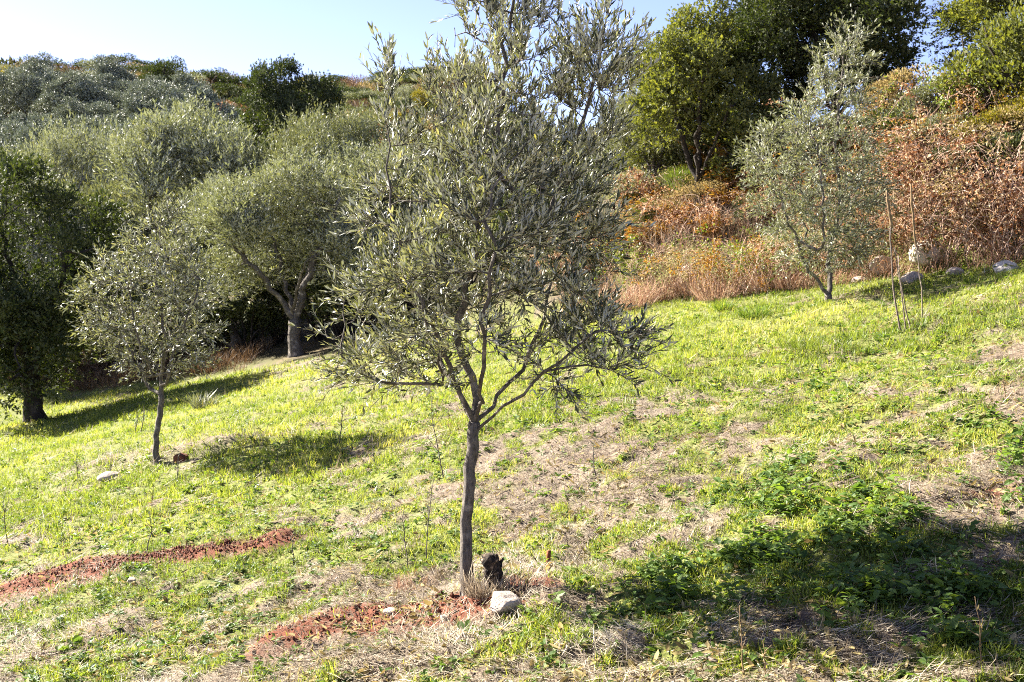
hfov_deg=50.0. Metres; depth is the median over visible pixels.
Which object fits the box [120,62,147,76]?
shrub
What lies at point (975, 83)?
shrub
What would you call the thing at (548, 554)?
wood stub
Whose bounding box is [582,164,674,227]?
shrub
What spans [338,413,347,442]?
weed stalk
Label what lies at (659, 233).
bracken fern
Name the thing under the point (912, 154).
bramble thicket
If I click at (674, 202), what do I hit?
shrub
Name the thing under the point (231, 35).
sky
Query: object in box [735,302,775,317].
grass tuft
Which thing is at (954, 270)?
rock
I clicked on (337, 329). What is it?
shrub
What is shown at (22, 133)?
olive tree
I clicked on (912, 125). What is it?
bramble thicket
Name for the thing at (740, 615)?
weed stalk
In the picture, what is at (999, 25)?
oak tree
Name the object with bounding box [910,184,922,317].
mullein stalk
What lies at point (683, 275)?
bramble thicket
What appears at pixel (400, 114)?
shrub
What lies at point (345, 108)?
shrub
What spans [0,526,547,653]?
soil crumbs
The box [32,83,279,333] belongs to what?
olive tree
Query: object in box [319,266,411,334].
shrub
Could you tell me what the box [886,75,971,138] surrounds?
shrub
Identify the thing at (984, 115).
shrub
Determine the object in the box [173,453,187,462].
rock
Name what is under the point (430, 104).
shrub
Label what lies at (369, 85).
shrub
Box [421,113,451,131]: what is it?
shrub
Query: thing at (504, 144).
shrub
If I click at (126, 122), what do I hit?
olive tree
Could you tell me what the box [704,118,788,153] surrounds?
shrub
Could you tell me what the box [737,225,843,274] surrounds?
bramble thicket
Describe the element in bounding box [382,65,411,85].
shrub
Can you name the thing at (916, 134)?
shrub
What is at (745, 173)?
shrub
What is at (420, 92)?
shrub
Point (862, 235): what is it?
bramble thicket
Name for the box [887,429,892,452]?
weed stalk
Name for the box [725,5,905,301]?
olive tree
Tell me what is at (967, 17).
oak tree
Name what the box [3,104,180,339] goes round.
olive tree
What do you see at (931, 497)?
fallen stick
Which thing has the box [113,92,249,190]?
olive tree
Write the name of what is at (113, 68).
olive tree
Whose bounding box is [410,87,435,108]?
shrub
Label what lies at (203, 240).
olive tree
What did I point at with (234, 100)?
shrub
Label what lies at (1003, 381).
weed stalk
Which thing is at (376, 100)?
shrub
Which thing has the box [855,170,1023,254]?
bramble thicket
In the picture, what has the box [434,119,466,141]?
shrub
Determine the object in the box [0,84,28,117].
olive tree
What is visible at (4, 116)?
olive tree
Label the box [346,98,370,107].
shrub
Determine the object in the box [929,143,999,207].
shrub
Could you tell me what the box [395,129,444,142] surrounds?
shrub
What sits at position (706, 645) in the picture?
fallen leaves
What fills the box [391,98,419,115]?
shrub
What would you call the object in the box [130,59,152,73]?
shrub
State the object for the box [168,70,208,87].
shrub
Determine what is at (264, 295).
shrub
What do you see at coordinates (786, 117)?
bramble thicket
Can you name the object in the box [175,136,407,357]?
olive tree
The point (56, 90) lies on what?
olive tree
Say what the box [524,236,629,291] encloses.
bramble thicket
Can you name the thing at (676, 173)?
broom shrub
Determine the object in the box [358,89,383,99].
shrub
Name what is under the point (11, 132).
olive tree
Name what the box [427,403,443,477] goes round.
weed stalk
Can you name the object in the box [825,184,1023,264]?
bramble thicket
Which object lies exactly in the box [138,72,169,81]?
shrub
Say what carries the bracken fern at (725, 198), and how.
on the ground at (278, 354)
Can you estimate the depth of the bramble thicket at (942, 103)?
15.36 m
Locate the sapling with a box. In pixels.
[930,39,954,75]
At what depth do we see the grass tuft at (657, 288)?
17.17 m
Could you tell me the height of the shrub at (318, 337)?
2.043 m
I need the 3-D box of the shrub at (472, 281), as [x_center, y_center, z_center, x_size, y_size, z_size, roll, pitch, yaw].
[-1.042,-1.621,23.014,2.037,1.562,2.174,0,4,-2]
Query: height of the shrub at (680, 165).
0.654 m
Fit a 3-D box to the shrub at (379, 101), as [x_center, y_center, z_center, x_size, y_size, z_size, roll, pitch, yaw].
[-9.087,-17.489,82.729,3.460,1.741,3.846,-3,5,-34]
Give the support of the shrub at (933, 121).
on the ground at (278, 354)
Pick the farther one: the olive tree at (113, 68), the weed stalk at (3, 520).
the olive tree at (113, 68)
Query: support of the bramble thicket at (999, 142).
on the ground at (278, 354)
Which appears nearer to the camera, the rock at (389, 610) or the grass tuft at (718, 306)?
the rock at (389, 610)
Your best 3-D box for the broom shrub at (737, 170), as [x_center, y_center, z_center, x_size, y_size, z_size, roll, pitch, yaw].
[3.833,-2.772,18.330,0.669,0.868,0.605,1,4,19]
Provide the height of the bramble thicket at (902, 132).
1.055 m
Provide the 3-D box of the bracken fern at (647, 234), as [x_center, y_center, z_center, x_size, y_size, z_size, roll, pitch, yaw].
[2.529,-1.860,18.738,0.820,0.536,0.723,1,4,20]
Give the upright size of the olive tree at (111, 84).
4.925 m
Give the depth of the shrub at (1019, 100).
14.49 m
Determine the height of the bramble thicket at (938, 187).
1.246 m
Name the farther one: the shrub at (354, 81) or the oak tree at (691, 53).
the shrub at (354, 81)
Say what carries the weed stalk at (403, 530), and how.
on the ground at (278, 354)
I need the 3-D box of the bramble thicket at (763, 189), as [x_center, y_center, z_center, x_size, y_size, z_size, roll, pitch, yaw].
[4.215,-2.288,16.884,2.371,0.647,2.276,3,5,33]
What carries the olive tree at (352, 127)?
on the ground at (278, 354)
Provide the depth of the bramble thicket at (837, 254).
14.87 m
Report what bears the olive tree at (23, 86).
on the ground at (278, 354)
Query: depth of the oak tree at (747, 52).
19.23 m
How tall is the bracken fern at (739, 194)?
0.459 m
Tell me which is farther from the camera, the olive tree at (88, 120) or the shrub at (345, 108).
the shrub at (345, 108)
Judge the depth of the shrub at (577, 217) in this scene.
21.18 m
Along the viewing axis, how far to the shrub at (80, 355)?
31.56 m
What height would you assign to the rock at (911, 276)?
0.185 m
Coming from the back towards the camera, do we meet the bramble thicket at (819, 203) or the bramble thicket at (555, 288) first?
the bramble thicket at (555, 288)
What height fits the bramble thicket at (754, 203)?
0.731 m
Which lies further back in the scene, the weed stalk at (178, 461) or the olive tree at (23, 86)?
the olive tree at (23, 86)
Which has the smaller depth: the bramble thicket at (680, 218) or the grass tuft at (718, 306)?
the grass tuft at (718, 306)
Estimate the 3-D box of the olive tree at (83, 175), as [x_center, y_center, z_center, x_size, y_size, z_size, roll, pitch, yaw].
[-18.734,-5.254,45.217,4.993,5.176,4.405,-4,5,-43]
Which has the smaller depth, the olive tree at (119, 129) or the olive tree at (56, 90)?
the olive tree at (119, 129)
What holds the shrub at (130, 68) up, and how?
on the ground at (278, 354)
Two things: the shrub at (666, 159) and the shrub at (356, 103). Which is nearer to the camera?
the shrub at (666, 159)
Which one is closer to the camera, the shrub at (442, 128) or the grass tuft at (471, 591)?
the grass tuft at (471, 591)
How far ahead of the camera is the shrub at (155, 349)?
30.41 m
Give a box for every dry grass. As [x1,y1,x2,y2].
[4,335,276,392]
[533,95,1023,289]
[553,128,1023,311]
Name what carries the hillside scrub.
on the ground at (278, 354)
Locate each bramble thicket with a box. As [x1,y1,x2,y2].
[503,228,624,274]
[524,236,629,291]
[569,230,692,297]
[575,186,752,241]
[575,208,655,253]
[605,165,691,208]
[606,240,731,295]
[625,231,793,298]
[661,221,820,294]
[704,179,826,226]
[712,236,821,285]
[719,174,835,209]
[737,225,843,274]
[740,95,894,166]
[753,180,847,229]
[762,78,1021,156]
[766,129,940,210]
[770,230,890,273]
[776,171,993,236]
[782,211,919,270]
[818,120,1002,194]
[820,138,1009,218]
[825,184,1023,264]
[828,154,996,234]
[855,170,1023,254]
[856,51,1022,130]
[858,117,1023,203]
[861,105,1022,182]
[868,151,1023,253]
[871,161,1023,259]
[872,90,1011,149]
[898,108,1023,195]
[917,145,1023,225]
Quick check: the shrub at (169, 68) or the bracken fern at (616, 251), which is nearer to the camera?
the bracken fern at (616, 251)
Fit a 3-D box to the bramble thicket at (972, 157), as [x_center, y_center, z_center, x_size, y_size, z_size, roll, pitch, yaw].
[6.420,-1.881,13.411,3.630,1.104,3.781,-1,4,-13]
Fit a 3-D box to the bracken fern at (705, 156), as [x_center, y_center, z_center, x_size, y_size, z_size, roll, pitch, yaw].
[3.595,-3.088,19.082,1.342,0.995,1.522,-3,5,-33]
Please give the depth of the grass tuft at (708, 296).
16.07 m
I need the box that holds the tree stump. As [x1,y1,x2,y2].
[478,552,504,593]
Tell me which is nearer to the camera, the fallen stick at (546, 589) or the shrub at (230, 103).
the fallen stick at (546, 589)
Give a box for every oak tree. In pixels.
[232,53,348,164]
[615,0,791,210]
[703,0,817,148]
[732,0,930,140]
[912,0,1023,72]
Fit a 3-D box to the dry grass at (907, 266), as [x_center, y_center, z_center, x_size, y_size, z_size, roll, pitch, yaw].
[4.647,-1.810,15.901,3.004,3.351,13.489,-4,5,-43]
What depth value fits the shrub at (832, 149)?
16.52 m
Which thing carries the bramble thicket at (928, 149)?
on the ground at (278, 354)
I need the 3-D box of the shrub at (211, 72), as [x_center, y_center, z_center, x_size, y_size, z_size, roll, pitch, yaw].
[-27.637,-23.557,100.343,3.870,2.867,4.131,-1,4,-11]
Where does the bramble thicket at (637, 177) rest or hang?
on the ground at (278, 354)
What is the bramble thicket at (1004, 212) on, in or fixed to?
on the ground at (278, 354)
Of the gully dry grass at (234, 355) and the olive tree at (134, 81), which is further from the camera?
the olive tree at (134, 81)
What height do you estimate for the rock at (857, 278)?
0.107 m
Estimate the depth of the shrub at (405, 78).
94.62 m
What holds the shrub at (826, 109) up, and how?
on the ground at (278, 354)
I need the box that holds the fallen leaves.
[0,275,1023,681]
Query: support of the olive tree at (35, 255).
on the ground at (278, 354)
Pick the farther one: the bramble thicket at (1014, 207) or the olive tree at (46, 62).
the olive tree at (46, 62)
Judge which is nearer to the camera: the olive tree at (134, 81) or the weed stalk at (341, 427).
the weed stalk at (341, 427)
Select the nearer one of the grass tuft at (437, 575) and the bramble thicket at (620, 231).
the grass tuft at (437, 575)
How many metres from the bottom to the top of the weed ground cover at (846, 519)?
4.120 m
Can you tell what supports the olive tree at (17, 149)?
on the ground at (278, 354)
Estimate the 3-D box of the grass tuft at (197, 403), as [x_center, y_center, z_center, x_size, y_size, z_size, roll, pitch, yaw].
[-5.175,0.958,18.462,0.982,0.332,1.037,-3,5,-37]
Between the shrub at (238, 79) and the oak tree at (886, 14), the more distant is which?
the shrub at (238, 79)
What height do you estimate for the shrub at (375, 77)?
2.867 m
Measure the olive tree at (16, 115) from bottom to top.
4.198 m
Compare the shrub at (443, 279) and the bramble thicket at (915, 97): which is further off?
the shrub at (443, 279)
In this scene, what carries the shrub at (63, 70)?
on the ground at (278, 354)
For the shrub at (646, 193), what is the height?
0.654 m
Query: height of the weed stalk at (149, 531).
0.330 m
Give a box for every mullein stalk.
[886,190,911,330]
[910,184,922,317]
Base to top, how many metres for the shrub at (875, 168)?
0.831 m
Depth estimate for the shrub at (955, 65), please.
15.03 m
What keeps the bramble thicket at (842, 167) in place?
on the ground at (278, 354)
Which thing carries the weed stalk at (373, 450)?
on the ground at (278, 354)
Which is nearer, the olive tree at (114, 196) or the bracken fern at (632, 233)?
the bracken fern at (632, 233)
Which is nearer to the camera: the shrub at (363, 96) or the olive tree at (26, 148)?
the olive tree at (26, 148)
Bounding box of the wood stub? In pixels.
[546,550,550,561]
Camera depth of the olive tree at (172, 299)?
11.43 m
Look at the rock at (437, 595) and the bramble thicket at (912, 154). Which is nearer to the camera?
the rock at (437, 595)
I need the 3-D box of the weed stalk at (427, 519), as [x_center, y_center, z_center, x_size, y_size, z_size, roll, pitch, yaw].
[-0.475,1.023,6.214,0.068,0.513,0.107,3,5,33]
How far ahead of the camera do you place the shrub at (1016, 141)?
13.81 m
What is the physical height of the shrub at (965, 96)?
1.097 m
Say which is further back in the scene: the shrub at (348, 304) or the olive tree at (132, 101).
the olive tree at (132, 101)
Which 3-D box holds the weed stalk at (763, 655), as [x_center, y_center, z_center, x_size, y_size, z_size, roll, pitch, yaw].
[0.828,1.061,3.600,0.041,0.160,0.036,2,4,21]
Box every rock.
[97,471,120,481]
[126,577,135,584]
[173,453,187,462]
[383,607,398,615]
[435,589,444,599]
[489,591,521,613]
[851,276,867,282]
[869,255,893,275]
[901,271,924,282]
[909,240,947,267]
[945,267,964,275]
[992,260,1018,272]
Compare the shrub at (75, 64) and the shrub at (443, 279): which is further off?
the shrub at (75, 64)
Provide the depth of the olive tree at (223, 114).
53.75 m
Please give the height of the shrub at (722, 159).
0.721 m
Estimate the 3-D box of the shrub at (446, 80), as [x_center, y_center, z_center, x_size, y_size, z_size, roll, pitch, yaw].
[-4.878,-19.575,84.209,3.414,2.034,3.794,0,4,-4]
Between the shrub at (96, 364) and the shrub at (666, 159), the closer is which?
the shrub at (666, 159)
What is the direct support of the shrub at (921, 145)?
on the ground at (278, 354)
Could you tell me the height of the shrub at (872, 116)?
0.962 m
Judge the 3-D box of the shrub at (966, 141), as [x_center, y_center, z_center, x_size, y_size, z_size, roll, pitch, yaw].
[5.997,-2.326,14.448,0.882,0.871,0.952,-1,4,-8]
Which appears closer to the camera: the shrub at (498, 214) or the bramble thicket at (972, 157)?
the bramble thicket at (972, 157)
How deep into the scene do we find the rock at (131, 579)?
7.03 m
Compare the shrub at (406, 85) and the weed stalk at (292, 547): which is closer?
the weed stalk at (292, 547)
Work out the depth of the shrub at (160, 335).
29.26 m
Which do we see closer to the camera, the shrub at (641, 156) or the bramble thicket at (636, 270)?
the bramble thicket at (636, 270)
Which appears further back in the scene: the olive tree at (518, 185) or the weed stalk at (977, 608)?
the olive tree at (518, 185)
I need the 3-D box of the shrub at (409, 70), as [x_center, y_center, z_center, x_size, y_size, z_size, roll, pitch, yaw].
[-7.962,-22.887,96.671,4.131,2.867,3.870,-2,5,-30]
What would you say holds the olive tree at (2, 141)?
on the ground at (278, 354)
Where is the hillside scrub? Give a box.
[0,55,860,372]
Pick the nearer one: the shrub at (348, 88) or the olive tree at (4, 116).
the olive tree at (4, 116)
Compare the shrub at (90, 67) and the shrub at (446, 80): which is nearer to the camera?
the shrub at (446, 80)
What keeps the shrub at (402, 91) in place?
on the ground at (278, 354)
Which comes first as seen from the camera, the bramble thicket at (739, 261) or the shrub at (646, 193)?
the bramble thicket at (739, 261)
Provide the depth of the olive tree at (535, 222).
4.80 m
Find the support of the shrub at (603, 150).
on the ground at (278, 354)
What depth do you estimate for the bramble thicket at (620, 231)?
19.07 m
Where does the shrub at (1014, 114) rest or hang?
on the ground at (278, 354)
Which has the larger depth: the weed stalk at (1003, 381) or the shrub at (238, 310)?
the shrub at (238, 310)
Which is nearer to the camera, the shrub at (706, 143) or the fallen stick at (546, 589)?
the fallen stick at (546, 589)
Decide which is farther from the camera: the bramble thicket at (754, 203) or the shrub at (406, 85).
the shrub at (406, 85)
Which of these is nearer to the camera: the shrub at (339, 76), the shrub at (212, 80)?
the shrub at (212, 80)
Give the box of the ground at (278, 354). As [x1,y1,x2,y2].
[0,64,1023,681]
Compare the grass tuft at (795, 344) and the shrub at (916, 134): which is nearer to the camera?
the grass tuft at (795, 344)
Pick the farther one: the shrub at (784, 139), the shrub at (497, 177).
the shrub at (497, 177)
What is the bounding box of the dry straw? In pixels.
[0,255,1023,681]
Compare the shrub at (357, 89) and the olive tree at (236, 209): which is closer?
the olive tree at (236, 209)
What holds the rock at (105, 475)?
on the ground at (278, 354)
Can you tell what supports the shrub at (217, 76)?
on the ground at (278, 354)
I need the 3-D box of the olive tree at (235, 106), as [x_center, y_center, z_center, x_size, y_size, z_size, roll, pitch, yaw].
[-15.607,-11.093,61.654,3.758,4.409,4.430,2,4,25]
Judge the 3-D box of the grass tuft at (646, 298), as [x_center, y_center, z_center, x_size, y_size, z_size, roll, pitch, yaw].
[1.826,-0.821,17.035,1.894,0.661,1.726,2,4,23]
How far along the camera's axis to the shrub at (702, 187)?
18.44 m
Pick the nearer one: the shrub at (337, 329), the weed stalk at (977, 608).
the weed stalk at (977, 608)
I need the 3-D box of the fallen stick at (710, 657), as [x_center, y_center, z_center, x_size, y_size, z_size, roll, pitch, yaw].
[0.687,1.122,3.944,0.033,0.030,0.218,-1,4,-12]
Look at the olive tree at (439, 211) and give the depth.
25.23 m
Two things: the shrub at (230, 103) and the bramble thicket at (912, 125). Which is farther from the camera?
the shrub at (230, 103)
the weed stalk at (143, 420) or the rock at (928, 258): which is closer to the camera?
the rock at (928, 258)
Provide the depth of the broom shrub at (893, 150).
15.21 m
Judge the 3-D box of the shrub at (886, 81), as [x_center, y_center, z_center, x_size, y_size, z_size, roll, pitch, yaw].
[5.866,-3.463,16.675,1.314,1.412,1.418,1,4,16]
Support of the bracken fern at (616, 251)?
on the ground at (278, 354)
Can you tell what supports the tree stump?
on the ground at (278, 354)
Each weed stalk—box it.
[0,492,13,544]
[140,409,146,431]
[146,512,155,551]
[174,452,182,477]
[288,530,295,563]
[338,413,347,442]
[369,437,375,464]
[400,511,411,567]
[419,479,433,561]
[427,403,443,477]
[590,446,597,477]
[737,606,742,626]
[739,621,745,678]
[760,643,769,680]
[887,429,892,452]
[967,598,984,667]
[1000,375,1005,396]
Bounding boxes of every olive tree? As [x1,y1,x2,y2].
[0,61,69,117]
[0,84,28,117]
[0,108,14,122]
[0,111,48,140]
[0,118,27,145]
[0,129,28,158]
[0,136,39,275]
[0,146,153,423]
[0,165,99,376]
[3,50,67,110]
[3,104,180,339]
[7,116,95,151]
[9,140,49,157]
[24,95,88,127]
[24,172,186,373]
[28,68,121,117]
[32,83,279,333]
[50,155,121,193]
[55,189,234,464]
[56,123,197,189]
[57,114,107,142]
[62,99,128,126]
[77,54,138,86]
[77,71,136,97]
[95,82,186,136]
[107,113,142,139]
[108,74,169,113]
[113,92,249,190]
[130,78,176,88]
[133,71,238,121]
[146,164,308,352]
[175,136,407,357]
[207,108,239,128]
[221,104,260,131]
[245,95,415,313]
[288,0,681,595]
[307,130,479,295]
[422,195,518,263]
[497,178,606,216]
[593,37,708,184]
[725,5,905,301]
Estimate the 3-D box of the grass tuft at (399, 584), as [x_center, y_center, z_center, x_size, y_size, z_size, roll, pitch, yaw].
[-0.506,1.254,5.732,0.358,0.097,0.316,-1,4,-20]
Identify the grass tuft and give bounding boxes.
[181,390,226,408]
[387,569,445,593]
[423,553,477,582]
[439,561,534,600]
[482,562,567,596]
[585,276,659,310]
[603,272,675,309]
[613,267,694,300]
[652,262,721,295]
[680,268,750,300]
[707,297,736,310]
[733,262,812,290]
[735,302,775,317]
[743,260,824,288]
[767,331,867,351]
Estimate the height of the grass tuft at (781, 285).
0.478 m
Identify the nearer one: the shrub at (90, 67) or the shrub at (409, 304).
the shrub at (409, 304)
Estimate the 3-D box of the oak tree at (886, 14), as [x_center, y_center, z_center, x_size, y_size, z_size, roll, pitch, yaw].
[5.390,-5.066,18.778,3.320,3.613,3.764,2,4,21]
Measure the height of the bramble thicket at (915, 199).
0.996 m
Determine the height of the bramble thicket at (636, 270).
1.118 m
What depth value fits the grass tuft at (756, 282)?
15.67 m
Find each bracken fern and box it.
[591,239,618,270]
[605,237,628,258]
[615,225,657,255]
[617,189,675,227]
[635,216,676,244]
[652,222,677,240]
[657,196,703,228]
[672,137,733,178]
[678,208,733,243]
[698,183,740,211]
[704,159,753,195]
[719,184,752,207]
[740,174,782,194]
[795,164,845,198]
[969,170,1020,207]
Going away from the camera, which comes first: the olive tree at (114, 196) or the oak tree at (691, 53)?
the oak tree at (691, 53)
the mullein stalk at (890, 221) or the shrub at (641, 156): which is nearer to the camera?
the mullein stalk at (890, 221)
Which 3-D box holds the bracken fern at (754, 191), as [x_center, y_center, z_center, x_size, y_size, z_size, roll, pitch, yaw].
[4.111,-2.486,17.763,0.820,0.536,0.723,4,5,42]
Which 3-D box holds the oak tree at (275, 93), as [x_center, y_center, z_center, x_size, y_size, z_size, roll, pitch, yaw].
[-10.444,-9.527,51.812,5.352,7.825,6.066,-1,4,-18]
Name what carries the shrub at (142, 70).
on the ground at (278, 354)
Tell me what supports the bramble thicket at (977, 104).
on the ground at (278, 354)
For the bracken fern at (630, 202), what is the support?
on the ground at (278, 354)
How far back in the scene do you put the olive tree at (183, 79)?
59.16 m
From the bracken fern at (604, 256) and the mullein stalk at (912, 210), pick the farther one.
the bracken fern at (604, 256)
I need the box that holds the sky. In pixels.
[0,0,1021,132]
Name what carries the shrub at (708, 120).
on the ground at (278, 354)
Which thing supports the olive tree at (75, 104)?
on the ground at (278, 354)
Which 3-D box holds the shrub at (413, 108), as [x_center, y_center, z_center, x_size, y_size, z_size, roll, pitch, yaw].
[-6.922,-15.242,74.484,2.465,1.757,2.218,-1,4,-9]
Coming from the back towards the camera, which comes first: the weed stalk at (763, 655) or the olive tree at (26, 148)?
the olive tree at (26, 148)
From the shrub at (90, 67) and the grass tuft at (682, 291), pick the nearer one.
the grass tuft at (682, 291)
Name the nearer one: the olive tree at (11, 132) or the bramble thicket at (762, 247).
the bramble thicket at (762, 247)
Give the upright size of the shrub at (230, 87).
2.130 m
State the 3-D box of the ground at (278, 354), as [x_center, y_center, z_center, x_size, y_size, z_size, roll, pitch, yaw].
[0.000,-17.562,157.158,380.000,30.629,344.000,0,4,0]
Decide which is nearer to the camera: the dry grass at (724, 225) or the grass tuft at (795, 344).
the grass tuft at (795, 344)
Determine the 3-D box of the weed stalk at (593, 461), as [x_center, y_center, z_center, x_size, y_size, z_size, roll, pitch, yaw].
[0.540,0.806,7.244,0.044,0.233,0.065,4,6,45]
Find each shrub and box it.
[42,57,67,70]
[53,63,85,73]
[54,343,94,369]
[61,58,92,72]
[70,350,129,374]
[77,58,120,70]
[104,325,177,362]
[105,53,137,65]
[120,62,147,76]
[120,63,141,75]
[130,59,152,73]
[136,64,175,81]
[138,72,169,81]
[140,305,225,358]
[144,55,187,81]
[167,300,254,356]
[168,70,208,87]
[186,74,218,88]
[191,67,229,86]
[196,296,287,352]
[201,74,235,87]
[208,82,244,98]
[215,73,249,92]
[218,100,242,109]
[227,96,253,106]
[234,281,314,344]
[282,268,350,341]
[306,276,386,340]
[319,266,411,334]
[328,106,357,111]
[330,74,349,83]
[338,85,361,95]
[340,72,369,87]
[342,91,374,103]
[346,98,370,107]
[347,85,371,94]
[347,90,382,103]
[348,93,370,104]
[352,257,445,322]
[353,81,387,90]
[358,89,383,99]
[359,76,379,83]
[364,94,403,109]
[366,69,397,91]
[370,96,408,106]
[374,112,402,125]
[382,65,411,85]
[389,249,478,310]
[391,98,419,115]
[392,103,426,114]
[393,73,420,91]
[395,85,417,97]
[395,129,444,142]
[400,83,421,89]
[401,66,439,84]
[407,89,434,102]
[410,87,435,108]
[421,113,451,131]
[426,94,455,109]
[432,230,501,292]
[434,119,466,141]
[437,71,456,88]
[463,212,549,277]
[466,157,523,191]
[472,133,555,152]
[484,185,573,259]
[510,185,597,247]
[582,129,636,167]
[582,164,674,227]
[605,136,709,184]
[610,132,679,174]
[610,207,657,233]
[612,185,673,204]
[613,190,642,208]
[627,196,660,239]
[638,191,700,223]
[656,164,705,201]
[658,159,722,181]
[673,174,735,203]
[679,129,751,157]
[686,89,737,159]
[702,150,772,183]
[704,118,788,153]
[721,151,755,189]
[726,97,830,128]
[731,193,765,228]
[733,126,834,165]
[736,156,802,184]
[813,135,883,171]
[824,107,918,167]
[857,63,940,128]
[866,156,912,211]
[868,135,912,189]
[875,122,939,187]
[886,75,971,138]
[892,130,944,173]
[918,107,970,170]
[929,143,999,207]
[933,131,1004,179]
[934,18,1023,110]
[934,70,1007,115]
[941,59,1010,112]
[947,105,1023,168]
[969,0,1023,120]
[970,129,1023,182]
[983,104,1023,165]
[990,81,1023,129]
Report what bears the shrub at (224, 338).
on the ground at (278, 354)
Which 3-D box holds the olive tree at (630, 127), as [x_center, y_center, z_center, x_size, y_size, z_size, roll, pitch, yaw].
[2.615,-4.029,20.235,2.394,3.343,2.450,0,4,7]
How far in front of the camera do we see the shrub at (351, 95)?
90.28 m
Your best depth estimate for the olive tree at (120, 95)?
69.19 m
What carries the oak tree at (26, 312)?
on the ground at (278, 354)
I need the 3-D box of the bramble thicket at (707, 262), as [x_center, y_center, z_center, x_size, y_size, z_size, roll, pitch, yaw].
[3.032,-1.119,16.310,3.000,1.011,2.249,-1,4,-19]
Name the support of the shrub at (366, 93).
on the ground at (278, 354)
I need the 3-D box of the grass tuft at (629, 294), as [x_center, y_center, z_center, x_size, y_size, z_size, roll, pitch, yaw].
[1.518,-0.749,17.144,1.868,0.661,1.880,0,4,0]
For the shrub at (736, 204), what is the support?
on the ground at (278, 354)
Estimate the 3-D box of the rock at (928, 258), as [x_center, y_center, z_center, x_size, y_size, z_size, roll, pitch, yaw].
[5.321,-1.111,14.020,0.493,0.367,0.358,-2,4,-21]
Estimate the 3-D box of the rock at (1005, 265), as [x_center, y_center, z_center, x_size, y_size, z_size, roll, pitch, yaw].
[5.580,-0.819,12.456,0.321,0.207,0.287,-4,5,-42]
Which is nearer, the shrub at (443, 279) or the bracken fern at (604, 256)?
the bracken fern at (604, 256)
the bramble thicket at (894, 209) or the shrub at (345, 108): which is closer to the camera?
the bramble thicket at (894, 209)
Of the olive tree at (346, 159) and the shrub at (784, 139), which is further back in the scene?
the olive tree at (346, 159)
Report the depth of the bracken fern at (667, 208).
18.38 m
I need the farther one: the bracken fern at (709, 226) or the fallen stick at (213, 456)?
the bracken fern at (709, 226)
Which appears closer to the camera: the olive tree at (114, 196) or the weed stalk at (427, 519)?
the weed stalk at (427, 519)
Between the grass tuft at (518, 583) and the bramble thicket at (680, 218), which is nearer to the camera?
the grass tuft at (518, 583)
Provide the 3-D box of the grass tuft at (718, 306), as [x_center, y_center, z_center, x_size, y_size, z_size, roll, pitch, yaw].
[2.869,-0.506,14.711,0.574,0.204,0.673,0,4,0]
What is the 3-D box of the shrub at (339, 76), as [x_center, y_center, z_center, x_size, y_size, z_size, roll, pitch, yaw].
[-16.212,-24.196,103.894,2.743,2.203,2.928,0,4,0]
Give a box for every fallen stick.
[191,449,254,463]
[285,651,341,659]
[360,653,385,664]
[519,585,588,593]
[692,643,717,661]
[900,491,955,506]
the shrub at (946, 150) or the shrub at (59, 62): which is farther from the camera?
the shrub at (59, 62)
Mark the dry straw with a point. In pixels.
(966, 673)
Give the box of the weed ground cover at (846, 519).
[0,257,1023,681]
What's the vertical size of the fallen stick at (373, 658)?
0.046 m
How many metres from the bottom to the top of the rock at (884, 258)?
0.272 m
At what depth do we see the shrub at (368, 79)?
101.74 m
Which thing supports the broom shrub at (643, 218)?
on the ground at (278, 354)
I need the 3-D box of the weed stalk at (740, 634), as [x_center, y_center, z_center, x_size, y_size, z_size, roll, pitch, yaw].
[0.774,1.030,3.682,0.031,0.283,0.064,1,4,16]
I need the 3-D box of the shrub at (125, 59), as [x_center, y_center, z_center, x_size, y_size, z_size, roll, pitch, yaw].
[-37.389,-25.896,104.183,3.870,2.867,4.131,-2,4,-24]
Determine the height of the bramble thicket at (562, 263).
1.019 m
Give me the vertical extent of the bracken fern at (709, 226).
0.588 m
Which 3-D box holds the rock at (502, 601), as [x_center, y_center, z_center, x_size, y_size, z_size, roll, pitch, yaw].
[-0.025,1.122,4.721,0.147,0.097,0.132,-2,4,-23]
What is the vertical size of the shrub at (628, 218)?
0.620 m
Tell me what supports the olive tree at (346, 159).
on the ground at (278, 354)

